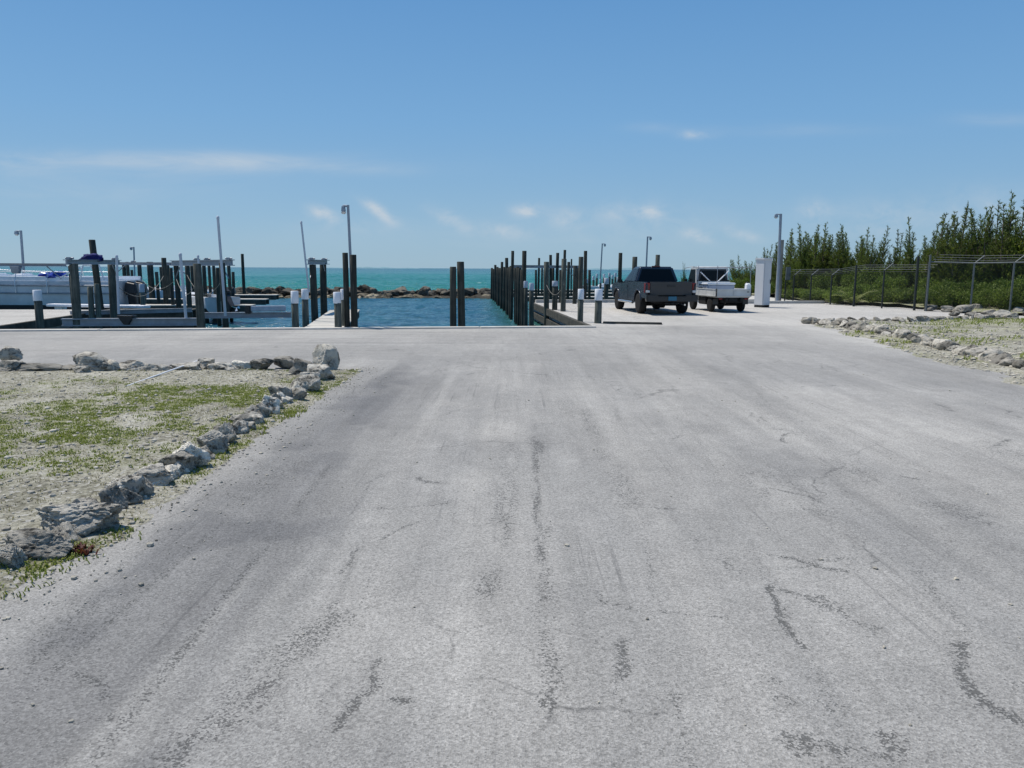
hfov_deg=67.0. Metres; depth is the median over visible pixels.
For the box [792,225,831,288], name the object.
casuarina tree
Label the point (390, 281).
sea
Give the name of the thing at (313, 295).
timber pile
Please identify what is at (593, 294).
finger dock
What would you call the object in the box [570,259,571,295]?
timber pile
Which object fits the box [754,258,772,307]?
utility cabinet
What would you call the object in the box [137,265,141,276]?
timber pile
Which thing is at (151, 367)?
limestone rock
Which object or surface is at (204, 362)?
limestone rock
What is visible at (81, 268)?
tube frame
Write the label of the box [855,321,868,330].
limestone rock
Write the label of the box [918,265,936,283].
shrub
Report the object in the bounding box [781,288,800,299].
shrub
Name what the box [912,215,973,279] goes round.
casuarina tree
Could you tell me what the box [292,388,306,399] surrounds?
limestone rock
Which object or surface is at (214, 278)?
timber pile
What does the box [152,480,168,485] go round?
wedged stone
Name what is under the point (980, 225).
casuarina tree
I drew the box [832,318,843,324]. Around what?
limestone rock
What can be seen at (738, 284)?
shrub
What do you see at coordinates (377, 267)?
island
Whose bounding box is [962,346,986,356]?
limestone rock
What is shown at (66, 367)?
limestone rock
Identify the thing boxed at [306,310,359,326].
planked pier
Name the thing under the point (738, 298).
flatbed truck
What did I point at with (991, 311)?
limestone rock
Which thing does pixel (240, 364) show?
limestone rock
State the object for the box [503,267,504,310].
timber pile
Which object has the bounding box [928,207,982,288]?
casuarina tree
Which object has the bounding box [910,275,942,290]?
shrub
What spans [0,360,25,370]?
limestone rock
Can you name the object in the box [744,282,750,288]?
jerry can
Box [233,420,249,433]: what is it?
wedged stone
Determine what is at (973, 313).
limestone rock
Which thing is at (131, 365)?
limestone rock
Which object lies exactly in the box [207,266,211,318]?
timber pile
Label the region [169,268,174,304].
timber pile
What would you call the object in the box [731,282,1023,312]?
scrub floor
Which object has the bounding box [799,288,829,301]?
shrub
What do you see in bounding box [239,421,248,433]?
limestone rock
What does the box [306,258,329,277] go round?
lift beam
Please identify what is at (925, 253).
casuarina tree
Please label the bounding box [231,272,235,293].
timber pile
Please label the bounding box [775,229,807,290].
casuarina tree
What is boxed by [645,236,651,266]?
lamp post
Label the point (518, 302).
timber pile
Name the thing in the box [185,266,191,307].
timber pile
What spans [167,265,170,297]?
timber pile
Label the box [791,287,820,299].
shrub
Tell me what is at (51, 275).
tarpaulin
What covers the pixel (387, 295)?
breakwater boulder
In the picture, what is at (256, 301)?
finger dock
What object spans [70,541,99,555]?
weed plant
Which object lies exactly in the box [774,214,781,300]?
lamp post
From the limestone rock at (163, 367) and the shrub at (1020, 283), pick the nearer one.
the limestone rock at (163, 367)
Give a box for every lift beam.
[0,263,66,278]
[63,257,121,272]
[107,261,184,273]
[170,258,234,278]
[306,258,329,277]
[514,265,577,275]
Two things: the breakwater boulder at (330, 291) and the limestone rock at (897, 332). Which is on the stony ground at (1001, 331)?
the limestone rock at (897, 332)
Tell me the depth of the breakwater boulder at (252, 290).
61.69 m
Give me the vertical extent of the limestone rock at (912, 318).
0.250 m
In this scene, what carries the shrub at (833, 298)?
on the scrub floor
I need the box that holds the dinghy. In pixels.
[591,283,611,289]
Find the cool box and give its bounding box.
[701,282,735,288]
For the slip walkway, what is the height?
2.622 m
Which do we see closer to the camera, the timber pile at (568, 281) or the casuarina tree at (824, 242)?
the timber pile at (568, 281)
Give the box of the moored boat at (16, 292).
[0,269,148,308]
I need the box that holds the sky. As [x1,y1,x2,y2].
[0,0,1023,269]
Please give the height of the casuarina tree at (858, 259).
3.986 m
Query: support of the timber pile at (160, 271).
in the harbour water
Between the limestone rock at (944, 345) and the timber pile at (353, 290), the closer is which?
the limestone rock at (944, 345)
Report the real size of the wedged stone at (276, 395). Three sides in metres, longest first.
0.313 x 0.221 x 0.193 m
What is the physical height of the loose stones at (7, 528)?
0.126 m
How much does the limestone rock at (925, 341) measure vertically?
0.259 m
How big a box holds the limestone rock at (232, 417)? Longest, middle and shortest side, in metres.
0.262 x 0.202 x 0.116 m
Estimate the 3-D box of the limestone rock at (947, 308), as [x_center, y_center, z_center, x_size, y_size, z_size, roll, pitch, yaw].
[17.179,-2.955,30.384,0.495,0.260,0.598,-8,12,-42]
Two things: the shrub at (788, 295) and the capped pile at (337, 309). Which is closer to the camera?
the capped pile at (337, 309)
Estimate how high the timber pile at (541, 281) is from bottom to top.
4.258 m
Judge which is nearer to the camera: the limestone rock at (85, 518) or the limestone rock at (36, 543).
the limestone rock at (36, 543)
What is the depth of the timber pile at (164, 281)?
33.65 m
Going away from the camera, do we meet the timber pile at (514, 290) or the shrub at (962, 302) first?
the shrub at (962, 302)
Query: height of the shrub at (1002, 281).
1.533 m
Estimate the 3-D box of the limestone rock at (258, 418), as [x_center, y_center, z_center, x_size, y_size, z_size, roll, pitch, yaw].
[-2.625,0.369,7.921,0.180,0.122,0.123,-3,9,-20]
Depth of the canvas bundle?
23.73 m
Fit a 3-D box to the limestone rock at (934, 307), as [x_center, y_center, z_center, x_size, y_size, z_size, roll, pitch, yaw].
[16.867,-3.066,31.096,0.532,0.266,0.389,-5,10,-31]
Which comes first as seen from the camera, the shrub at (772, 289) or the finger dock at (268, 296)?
the finger dock at (268, 296)
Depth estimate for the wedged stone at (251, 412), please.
8.06 m
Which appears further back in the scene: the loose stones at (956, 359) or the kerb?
the kerb
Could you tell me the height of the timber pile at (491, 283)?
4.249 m
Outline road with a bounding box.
[0,325,1023,767]
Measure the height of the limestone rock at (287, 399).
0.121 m
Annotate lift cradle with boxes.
[61,315,196,325]
[69,308,191,314]
[205,305,290,317]
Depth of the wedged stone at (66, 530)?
4.49 m
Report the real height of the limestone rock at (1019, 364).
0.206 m
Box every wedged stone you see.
[50,521,82,542]
[72,497,99,502]
[116,475,144,495]
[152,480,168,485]
[165,464,181,478]
[174,461,189,473]
[200,445,209,450]
[205,450,214,459]
[213,425,237,433]
[232,413,252,424]
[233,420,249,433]
[244,404,264,416]
[246,411,259,413]
[270,393,281,400]
[277,391,289,403]
[278,385,292,396]
[289,381,307,390]
[299,372,320,378]
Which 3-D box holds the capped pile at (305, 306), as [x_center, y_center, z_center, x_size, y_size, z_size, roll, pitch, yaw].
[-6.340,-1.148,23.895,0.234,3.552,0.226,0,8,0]
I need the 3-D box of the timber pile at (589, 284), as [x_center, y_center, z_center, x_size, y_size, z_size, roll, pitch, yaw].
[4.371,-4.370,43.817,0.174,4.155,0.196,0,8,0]
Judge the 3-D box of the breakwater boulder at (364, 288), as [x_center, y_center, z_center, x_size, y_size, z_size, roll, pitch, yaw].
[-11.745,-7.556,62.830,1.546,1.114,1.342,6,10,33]
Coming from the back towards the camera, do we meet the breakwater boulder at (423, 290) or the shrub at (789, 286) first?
the breakwater boulder at (423, 290)
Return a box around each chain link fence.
[784,256,930,310]
[925,255,1023,311]
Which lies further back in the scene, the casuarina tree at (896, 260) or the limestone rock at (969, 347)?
the casuarina tree at (896, 260)
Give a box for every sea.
[0,266,753,278]
[142,273,731,290]
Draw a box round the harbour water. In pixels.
[205,297,543,327]
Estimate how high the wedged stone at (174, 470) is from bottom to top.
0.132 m
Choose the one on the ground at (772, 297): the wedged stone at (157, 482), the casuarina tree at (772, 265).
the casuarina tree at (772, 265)
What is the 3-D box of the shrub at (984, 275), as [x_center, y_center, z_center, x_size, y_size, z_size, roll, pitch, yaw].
[21.001,-4.532,34.982,1.551,2.200,1.392,6,10,33]
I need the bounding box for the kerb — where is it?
[535,299,824,303]
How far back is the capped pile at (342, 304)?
21.45 m
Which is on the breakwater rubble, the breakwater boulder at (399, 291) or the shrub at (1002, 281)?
the breakwater boulder at (399, 291)
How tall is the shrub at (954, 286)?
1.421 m
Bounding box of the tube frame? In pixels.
[61,264,104,280]
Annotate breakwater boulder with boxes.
[246,287,261,293]
[261,287,278,293]
[275,286,286,294]
[282,288,294,295]
[327,288,341,294]
[357,284,371,292]
[357,293,367,297]
[367,288,378,293]
[367,293,378,297]
[381,293,391,297]
[390,290,400,295]
[396,286,407,294]
[402,294,414,297]
[418,286,430,295]
[440,290,449,295]
[465,287,476,296]
[479,288,490,294]
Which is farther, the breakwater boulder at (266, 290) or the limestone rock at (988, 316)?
the breakwater boulder at (266, 290)
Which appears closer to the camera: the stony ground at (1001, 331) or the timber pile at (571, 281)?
the stony ground at (1001, 331)
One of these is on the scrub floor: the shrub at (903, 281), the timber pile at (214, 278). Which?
the shrub at (903, 281)
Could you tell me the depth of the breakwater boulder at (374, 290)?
62.27 m
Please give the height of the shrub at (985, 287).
1.262 m
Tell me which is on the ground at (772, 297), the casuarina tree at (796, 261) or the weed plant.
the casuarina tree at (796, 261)
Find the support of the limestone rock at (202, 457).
on the stony ground at (82, 489)
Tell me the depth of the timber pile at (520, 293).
30.13 m
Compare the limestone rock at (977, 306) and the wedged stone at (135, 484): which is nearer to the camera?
the wedged stone at (135, 484)
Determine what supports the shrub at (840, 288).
on the scrub floor
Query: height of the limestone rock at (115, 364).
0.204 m
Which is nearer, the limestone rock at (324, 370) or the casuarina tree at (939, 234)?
the limestone rock at (324, 370)
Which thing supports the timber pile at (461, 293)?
in the harbour water
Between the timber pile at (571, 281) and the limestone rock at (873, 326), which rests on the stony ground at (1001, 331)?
the limestone rock at (873, 326)
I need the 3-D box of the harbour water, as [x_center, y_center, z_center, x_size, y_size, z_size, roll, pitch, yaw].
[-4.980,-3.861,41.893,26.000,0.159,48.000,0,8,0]
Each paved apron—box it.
[0,309,105,324]
[536,302,1023,326]
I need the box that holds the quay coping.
[0,326,595,331]
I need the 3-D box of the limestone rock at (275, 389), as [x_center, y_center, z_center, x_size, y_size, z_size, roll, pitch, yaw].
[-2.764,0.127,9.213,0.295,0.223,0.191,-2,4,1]
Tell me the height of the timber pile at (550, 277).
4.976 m
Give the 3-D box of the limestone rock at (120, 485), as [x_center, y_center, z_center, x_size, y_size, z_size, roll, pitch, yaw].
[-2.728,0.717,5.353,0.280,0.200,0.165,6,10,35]
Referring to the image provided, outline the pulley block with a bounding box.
[9,266,21,273]
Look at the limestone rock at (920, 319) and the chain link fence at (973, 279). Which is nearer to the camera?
the limestone rock at (920, 319)
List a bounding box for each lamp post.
[14,230,24,272]
[130,247,135,275]
[341,205,351,269]
[599,243,605,288]
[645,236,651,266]
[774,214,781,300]
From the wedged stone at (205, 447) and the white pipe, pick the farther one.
the white pipe
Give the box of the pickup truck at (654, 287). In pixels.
[612,265,697,312]
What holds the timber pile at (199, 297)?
in the harbour water
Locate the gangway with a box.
[46,303,150,308]
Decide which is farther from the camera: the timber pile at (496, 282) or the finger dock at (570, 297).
the timber pile at (496, 282)
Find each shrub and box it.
[732,277,751,288]
[749,281,775,293]
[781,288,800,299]
[782,276,810,291]
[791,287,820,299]
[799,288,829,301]
[806,271,836,290]
[822,286,844,301]
[822,291,861,303]
[839,271,861,294]
[843,282,877,303]
[856,263,901,286]
[859,288,895,305]
[863,273,907,304]
[873,286,922,305]
[888,269,914,288]
[894,288,925,306]
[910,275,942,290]
[917,283,954,308]
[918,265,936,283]
[920,289,972,306]
[938,277,981,294]
[948,289,984,306]
[957,264,995,285]
[960,281,1007,306]
[974,288,1016,308]
[989,241,1023,283]
[989,283,1023,309]
[993,275,1023,288]
[997,236,1023,283]
[1007,277,1023,306]
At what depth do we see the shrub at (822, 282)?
42.49 m
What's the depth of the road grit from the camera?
4.88 m
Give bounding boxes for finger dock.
[122,304,255,322]
[147,298,268,304]
[235,294,278,299]
[513,292,611,302]
[528,289,611,292]
[528,296,614,301]
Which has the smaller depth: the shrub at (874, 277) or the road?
the road
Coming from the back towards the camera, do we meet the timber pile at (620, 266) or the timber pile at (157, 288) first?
the timber pile at (620, 266)
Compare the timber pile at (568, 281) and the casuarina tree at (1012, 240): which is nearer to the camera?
the casuarina tree at (1012, 240)
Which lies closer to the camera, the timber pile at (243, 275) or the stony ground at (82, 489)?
the stony ground at (82, 489)
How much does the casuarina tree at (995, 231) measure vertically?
4.829 m
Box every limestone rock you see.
[0,346,22,360]
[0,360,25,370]
[0,543,27,568]
[5,528,73,559]
[15,363,62,370]
[35,502,124,535]
[60,365,74,369]
[72,351,112,370]
[72,365,91,372]
[98,483,128,508]
[104,474,132,488]
[107,359,118,370]
[118,360,147,370]
[120,488,142,504]
[132,463,173,483]
[136,473,153,494]
[140,363,158,370]
[158,364,173,370]
[158,451,195,469]
[169,361,201,369]
[172,441,209,466]
[197,429,228,453]
[198,358,214,368]
[207,362,238,369]
[216,422,236,442]
[228,414,247,420]
[231,360,250,368]
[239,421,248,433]
[248,414,264,423]
[248,421,255,429]
[250,358,274,369]
[255,402,270,416]
[262,394,280,413]
[268,386,293,399]
[273,356,294,368]
[281,396,292,402]
[288,358,313,374]
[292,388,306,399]
[298,374,320,390]
[307,364,335,379]
[312,344,339,369]
[801,317,813,323]
[810,318,817,323]
[819,319,830,324]
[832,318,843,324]
[838,318,848,323]
[838,320,847,326]
[843,321,857,328]
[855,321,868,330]
[870,323,878,331]
[872,317,881,320]
[873,324,888,332]
[876,329,890,333]
[880,331,890,334]
[892,316,905,321]
[892,329,911,337]
[898,331,910,337]
[906,333,919,339]
[907,316,918,321]
[910,334,927,342]
[915,316,927,321]
[919,336,933,345]
[927,304,937,310]
[929,316,937,320]
[932,338,950,347]
[937,341,959,349]
[941,306,954,311]
[944,345,961,350]
[948,311,961,315]
[952,304,975,312]
[958,344,977,355]
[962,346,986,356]
[964,311,976,316]
[974,304,982,308]
[974,313,984,318]
[978,348,1004,360]
[980,309,995,314]
[983,353,998,360]
[984,314,994,318]
[989,352,1012,363]
[992,309,1010,315]
[998,357,1015,365]
[1001,312,1018,318]
[1008,360,1023,368]
[1011,307,1023,313]
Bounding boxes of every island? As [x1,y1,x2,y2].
[326,267,419,268]
[530,268,631,269]
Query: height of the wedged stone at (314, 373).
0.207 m
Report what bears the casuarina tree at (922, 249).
on the ground at (772, 297)
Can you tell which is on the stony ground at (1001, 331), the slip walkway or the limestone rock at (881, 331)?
the limestone rock at (881, 331)
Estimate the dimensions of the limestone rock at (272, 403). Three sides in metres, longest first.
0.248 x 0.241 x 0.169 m
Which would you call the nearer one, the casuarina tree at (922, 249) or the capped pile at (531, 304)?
the capped pile at (531, 304)
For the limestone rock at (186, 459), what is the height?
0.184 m
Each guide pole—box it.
[115,255,119,313]
[178,253,186,317]
[216,216,226,315]
[300,221,309,291]
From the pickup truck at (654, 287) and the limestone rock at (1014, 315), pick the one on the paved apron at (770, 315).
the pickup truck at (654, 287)
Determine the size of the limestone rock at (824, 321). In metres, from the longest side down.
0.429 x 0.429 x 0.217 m
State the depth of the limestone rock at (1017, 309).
29.09 m
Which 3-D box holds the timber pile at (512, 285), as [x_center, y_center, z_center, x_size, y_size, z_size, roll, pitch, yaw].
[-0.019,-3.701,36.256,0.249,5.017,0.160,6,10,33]
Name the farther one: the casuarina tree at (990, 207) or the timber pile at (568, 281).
the timber pile at (568, 281)
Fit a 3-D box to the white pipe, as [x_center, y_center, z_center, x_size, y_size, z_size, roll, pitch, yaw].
[-5.083,-0.171,11.331,0.022,0.102,2.146,1,8,2]
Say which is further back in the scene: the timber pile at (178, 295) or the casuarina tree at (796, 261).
the casuarina tree at (796, 261)
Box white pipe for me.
[126,360,196,385]
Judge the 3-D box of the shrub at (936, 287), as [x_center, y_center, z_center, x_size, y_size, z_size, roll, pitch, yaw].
[17.995,-3.692,32.704,1.319,1.161,1.726,-1,9,-6]
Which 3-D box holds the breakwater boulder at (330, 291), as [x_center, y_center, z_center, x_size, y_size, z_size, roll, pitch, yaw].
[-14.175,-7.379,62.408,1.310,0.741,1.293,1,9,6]
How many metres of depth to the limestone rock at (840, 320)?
21.82 m
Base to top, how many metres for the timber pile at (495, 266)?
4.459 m
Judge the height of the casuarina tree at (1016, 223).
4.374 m
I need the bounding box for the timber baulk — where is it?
[603,321,661,324]
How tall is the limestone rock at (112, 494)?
0.186 m
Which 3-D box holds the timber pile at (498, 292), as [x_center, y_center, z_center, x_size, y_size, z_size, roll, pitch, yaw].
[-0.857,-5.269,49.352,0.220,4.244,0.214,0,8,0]
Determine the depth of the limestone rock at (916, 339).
16.79 m
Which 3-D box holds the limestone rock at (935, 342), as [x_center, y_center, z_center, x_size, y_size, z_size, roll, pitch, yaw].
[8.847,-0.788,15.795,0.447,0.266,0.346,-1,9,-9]
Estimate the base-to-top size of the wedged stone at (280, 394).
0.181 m
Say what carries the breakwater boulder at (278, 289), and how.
on the breakwater rubble
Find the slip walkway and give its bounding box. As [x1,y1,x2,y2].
[103,308,196,328]
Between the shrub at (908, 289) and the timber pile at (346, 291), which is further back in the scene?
the shrub at (908, 289)
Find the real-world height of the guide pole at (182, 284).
1.825 m
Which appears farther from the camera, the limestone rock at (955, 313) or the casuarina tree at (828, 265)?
the casuarina tree at (828, 265)
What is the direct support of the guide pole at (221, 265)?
attached to the lift cradle at (248, 312)
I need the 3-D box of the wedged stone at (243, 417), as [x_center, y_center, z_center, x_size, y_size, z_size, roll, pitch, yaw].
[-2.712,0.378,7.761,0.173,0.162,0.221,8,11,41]
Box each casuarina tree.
[681,267,685,281]
[728,256,745,282]
[737,261,753,284]
[741,260,755,281]
[755,246,783,284]
[771,240,793,295]
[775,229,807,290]
[784,224,822,288]
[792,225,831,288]
[806,222,850,276]
[816,230,847,281]
[827,224,865,285]
[841,228,874,284]
[845,232,862,267]
[853,225,896,283]
[885,229,920,267]
[891,217,939,288]
[891,239,912,269]
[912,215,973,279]
[912,235,928,263]
[912,235,936,285]
[918,227,953,285]
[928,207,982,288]
[942,202,995,261]
[951,205,994,257]
[957,210,1009,282]
[967,200,1013,259]
[969,191,1022,249]
[984,199,1023,280]
[989,218,1023,278]
[995,222,1023,278]
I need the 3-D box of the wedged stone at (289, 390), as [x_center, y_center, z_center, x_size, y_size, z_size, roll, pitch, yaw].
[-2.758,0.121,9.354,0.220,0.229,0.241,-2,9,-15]
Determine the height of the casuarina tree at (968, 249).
4.464 m
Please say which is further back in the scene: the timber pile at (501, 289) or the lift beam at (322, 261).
the timber pile at (501, 289)
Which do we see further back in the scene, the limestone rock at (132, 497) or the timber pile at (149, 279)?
the timber pile at (149, 279)
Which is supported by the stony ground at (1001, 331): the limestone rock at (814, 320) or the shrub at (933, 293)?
the limestone rock at (814, 320)
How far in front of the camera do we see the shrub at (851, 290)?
37.34 m
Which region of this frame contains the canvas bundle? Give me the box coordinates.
[78,253,103,261]
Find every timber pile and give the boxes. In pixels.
[69,264,82,328]
[87,287,95,328]
[89,240,103,309]
[94,284,102,328]
[107,265,118,327]
[122,265,125,275]
[126,265,129,275]
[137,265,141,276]
[147,265,152,297]
[150,265,155,297]
[155,272,160,303]
[159,267,162,289]
[161,258,168,303]
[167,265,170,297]
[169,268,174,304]
[173,266,181,307]
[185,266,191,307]
[190,266,194,291]
[193,264,205,327]
[202,266,208,323]
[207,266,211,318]
[212,266,215,293]
[215,268,221,325]
[219,263,228,327]
[227,266,233,321]
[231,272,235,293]
[241,254,245,293]
[309,265,317,321]
[320,263,326,315]
[342,253,349,326]
[350,255,357,326]
[450,267,456,325]
[457,262,464,325]
[490,268,492,298]
[492,269,493,300]
[494,265,496,301]
[496,267,498,303]
[497,268,499,305]
[500,262,502,308]
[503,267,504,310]
[505,258,507,313]
[506,268,507,314]
[508,267,508,316]
[509,266,510,318]
[510,251,513,319]
[514,268,515,321]
[515,267,518,323]
[517,268,521,325]
[520,270,521,325]
[521,251,526,325]
[535,270,536,299]
[537,258,539,295]
[541,268,542,295]
[543,270,543,299]
[544,262,548,325]
[549,255,551,299]
[555,253,558,284]
[559,270,560,302]
[560,259,566,311]
[566,262,569,299]
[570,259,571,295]
[572,266,576,303]
[577,257,582,306]
[577,268,577,299]
[583,251,586,299]
[588,270,590,299]
[618,253,621,277]
[632,257,636,269]
[655,255,659,265]
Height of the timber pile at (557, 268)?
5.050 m
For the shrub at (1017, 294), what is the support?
on the scrub floor
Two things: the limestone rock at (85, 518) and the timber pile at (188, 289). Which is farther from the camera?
the timber pile at (188, 289)
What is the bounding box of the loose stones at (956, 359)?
[815,318,1023,383]
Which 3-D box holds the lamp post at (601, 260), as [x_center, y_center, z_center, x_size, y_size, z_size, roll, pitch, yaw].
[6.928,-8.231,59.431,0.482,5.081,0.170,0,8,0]
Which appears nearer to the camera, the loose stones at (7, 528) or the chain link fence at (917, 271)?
the loose stones at (7, 528)
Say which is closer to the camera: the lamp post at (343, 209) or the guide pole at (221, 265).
the lamp post at (343, 209)
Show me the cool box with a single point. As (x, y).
(719, 285)
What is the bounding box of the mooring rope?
[120,276,163,296]
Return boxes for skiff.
[185,288,239,318]
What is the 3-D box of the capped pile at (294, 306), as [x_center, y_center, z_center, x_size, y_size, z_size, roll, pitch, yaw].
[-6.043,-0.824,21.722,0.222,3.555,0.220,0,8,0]
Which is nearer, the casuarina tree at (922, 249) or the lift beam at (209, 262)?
the lift beam at (209, 262)
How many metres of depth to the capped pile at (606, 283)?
41.60 m
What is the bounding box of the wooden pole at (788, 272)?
[775,240,790,300]
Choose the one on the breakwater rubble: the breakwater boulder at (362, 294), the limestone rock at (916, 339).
the breakwater boulder at (362, 294)
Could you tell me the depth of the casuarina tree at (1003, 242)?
33.87 m
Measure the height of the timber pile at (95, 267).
5.148 m
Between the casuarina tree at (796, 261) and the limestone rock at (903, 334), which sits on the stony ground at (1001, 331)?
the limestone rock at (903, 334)
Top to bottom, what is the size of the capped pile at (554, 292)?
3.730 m
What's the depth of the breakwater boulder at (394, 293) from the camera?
62.44 m
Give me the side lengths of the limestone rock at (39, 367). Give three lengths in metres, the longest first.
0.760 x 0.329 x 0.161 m
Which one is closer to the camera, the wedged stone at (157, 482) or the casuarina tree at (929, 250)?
the wedged stone at (157, 482)
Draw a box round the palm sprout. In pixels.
[831,290,876,304]
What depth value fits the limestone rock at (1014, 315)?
25.67 m
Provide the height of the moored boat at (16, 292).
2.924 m
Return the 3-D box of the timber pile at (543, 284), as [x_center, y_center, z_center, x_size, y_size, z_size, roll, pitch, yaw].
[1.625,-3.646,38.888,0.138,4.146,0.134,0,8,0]
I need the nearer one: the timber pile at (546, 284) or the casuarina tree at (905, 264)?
the timber pile at (546, 284)
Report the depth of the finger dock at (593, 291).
59.53 m
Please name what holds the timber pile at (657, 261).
in the harbour water
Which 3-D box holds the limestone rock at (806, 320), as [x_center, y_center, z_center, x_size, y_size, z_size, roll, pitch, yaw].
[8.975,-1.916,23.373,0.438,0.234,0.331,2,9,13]
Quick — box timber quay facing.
[0,303,591,328]
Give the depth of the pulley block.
31.00 m
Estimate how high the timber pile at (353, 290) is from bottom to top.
4.545 m
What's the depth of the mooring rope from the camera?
30.05 m
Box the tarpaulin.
[38,271,67,277]
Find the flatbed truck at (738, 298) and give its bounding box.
[685,266,751,311]
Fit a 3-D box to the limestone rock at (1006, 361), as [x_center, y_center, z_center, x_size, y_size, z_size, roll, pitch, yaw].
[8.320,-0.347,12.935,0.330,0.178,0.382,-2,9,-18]
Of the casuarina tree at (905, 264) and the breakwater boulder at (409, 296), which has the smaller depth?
the casuarina tree at (905, 264)
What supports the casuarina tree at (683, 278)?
on the ground at (772, 297)
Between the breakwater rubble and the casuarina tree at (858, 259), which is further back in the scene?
the breakwater rubble
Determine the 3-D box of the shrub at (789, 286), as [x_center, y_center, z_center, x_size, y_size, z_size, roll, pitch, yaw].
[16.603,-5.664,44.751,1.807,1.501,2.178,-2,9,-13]
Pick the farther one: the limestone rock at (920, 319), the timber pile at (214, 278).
the timber pile at (214, 278)
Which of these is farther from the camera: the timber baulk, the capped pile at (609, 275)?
the capped pile at (609, 275)
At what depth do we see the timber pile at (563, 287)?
29.21 m
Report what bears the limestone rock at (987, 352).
on the stony ground at (1001, 331)
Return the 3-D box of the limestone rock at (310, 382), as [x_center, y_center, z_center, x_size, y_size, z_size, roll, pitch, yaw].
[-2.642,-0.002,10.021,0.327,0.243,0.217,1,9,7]
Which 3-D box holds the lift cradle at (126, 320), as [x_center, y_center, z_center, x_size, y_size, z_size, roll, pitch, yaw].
[-10.698,-1.792,21.678,3.546,0.323,0.296,-1,9,-8]
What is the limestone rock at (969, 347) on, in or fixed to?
on the stony ground at (1001, 331)
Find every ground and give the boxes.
[0,369,359,599]
[45,295,828,328]
[800,319,1023,385]
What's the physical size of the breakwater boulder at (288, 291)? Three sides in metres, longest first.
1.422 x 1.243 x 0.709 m
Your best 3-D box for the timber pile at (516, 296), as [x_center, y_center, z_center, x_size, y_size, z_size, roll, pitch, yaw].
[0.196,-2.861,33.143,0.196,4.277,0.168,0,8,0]
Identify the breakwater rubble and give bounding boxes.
[283,293,489,298]
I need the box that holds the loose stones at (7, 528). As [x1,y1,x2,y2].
[0,368,362,596]
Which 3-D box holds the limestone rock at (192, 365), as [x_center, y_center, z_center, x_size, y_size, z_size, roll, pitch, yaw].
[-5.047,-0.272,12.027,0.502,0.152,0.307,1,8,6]
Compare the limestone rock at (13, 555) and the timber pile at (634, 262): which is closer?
the limestone rock at (13, 555)
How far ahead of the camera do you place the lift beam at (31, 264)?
31.13 m
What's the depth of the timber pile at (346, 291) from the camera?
20.70 m
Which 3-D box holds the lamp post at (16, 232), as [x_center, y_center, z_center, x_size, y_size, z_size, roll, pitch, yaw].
[-22.603,-4.703,35.715,0.335,4.714,0.170,0,8,0]
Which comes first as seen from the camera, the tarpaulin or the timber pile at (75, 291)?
the timber pile at (75, 291)
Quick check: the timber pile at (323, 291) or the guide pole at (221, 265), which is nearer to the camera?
the guide pole at (221, 265)
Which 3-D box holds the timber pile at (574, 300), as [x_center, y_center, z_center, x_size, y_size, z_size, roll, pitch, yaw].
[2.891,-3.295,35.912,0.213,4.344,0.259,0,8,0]
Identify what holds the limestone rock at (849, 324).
on the stony ground at (1001, 331)
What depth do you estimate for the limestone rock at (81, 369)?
11.45 m
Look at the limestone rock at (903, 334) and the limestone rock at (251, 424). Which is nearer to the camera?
the limestone rock at (251, 424)
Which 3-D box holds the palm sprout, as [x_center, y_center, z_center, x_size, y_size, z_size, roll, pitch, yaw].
[15.830,-3.960,35.884,1.997,0.801,1.773,-3,9,-21]
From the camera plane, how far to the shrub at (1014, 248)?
33.70 m
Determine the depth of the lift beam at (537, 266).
41.51 m
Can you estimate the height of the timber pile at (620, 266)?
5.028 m
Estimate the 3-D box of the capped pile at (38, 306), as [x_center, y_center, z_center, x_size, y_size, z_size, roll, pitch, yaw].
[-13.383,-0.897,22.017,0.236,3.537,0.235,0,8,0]
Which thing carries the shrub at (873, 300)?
on the scrub floor
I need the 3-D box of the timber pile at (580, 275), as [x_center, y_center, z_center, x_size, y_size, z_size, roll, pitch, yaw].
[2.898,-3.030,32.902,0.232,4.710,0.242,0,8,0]
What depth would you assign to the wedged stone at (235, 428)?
7.19 m
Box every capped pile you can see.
[32,290,44,328]
[139,284,145,304]
[291,291,298,326]
[301,289,308,326]
[333,292,341,326]
[340,289,343,325]
[524,281,527,325]
[529,283,533,325]
[552,281,557,309]
[577,289,583,321]
[594,289,602,322]
[604,278,608,298]
[608,273,610,289]
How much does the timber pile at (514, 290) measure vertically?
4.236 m
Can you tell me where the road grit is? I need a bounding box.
[0,358,1019,725]
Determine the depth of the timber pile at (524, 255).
28.68 m
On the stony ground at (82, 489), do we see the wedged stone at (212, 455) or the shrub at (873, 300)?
the wedged stone at (212, 455)
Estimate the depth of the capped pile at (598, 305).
22.93 m
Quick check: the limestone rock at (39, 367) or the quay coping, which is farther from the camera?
the quay coping

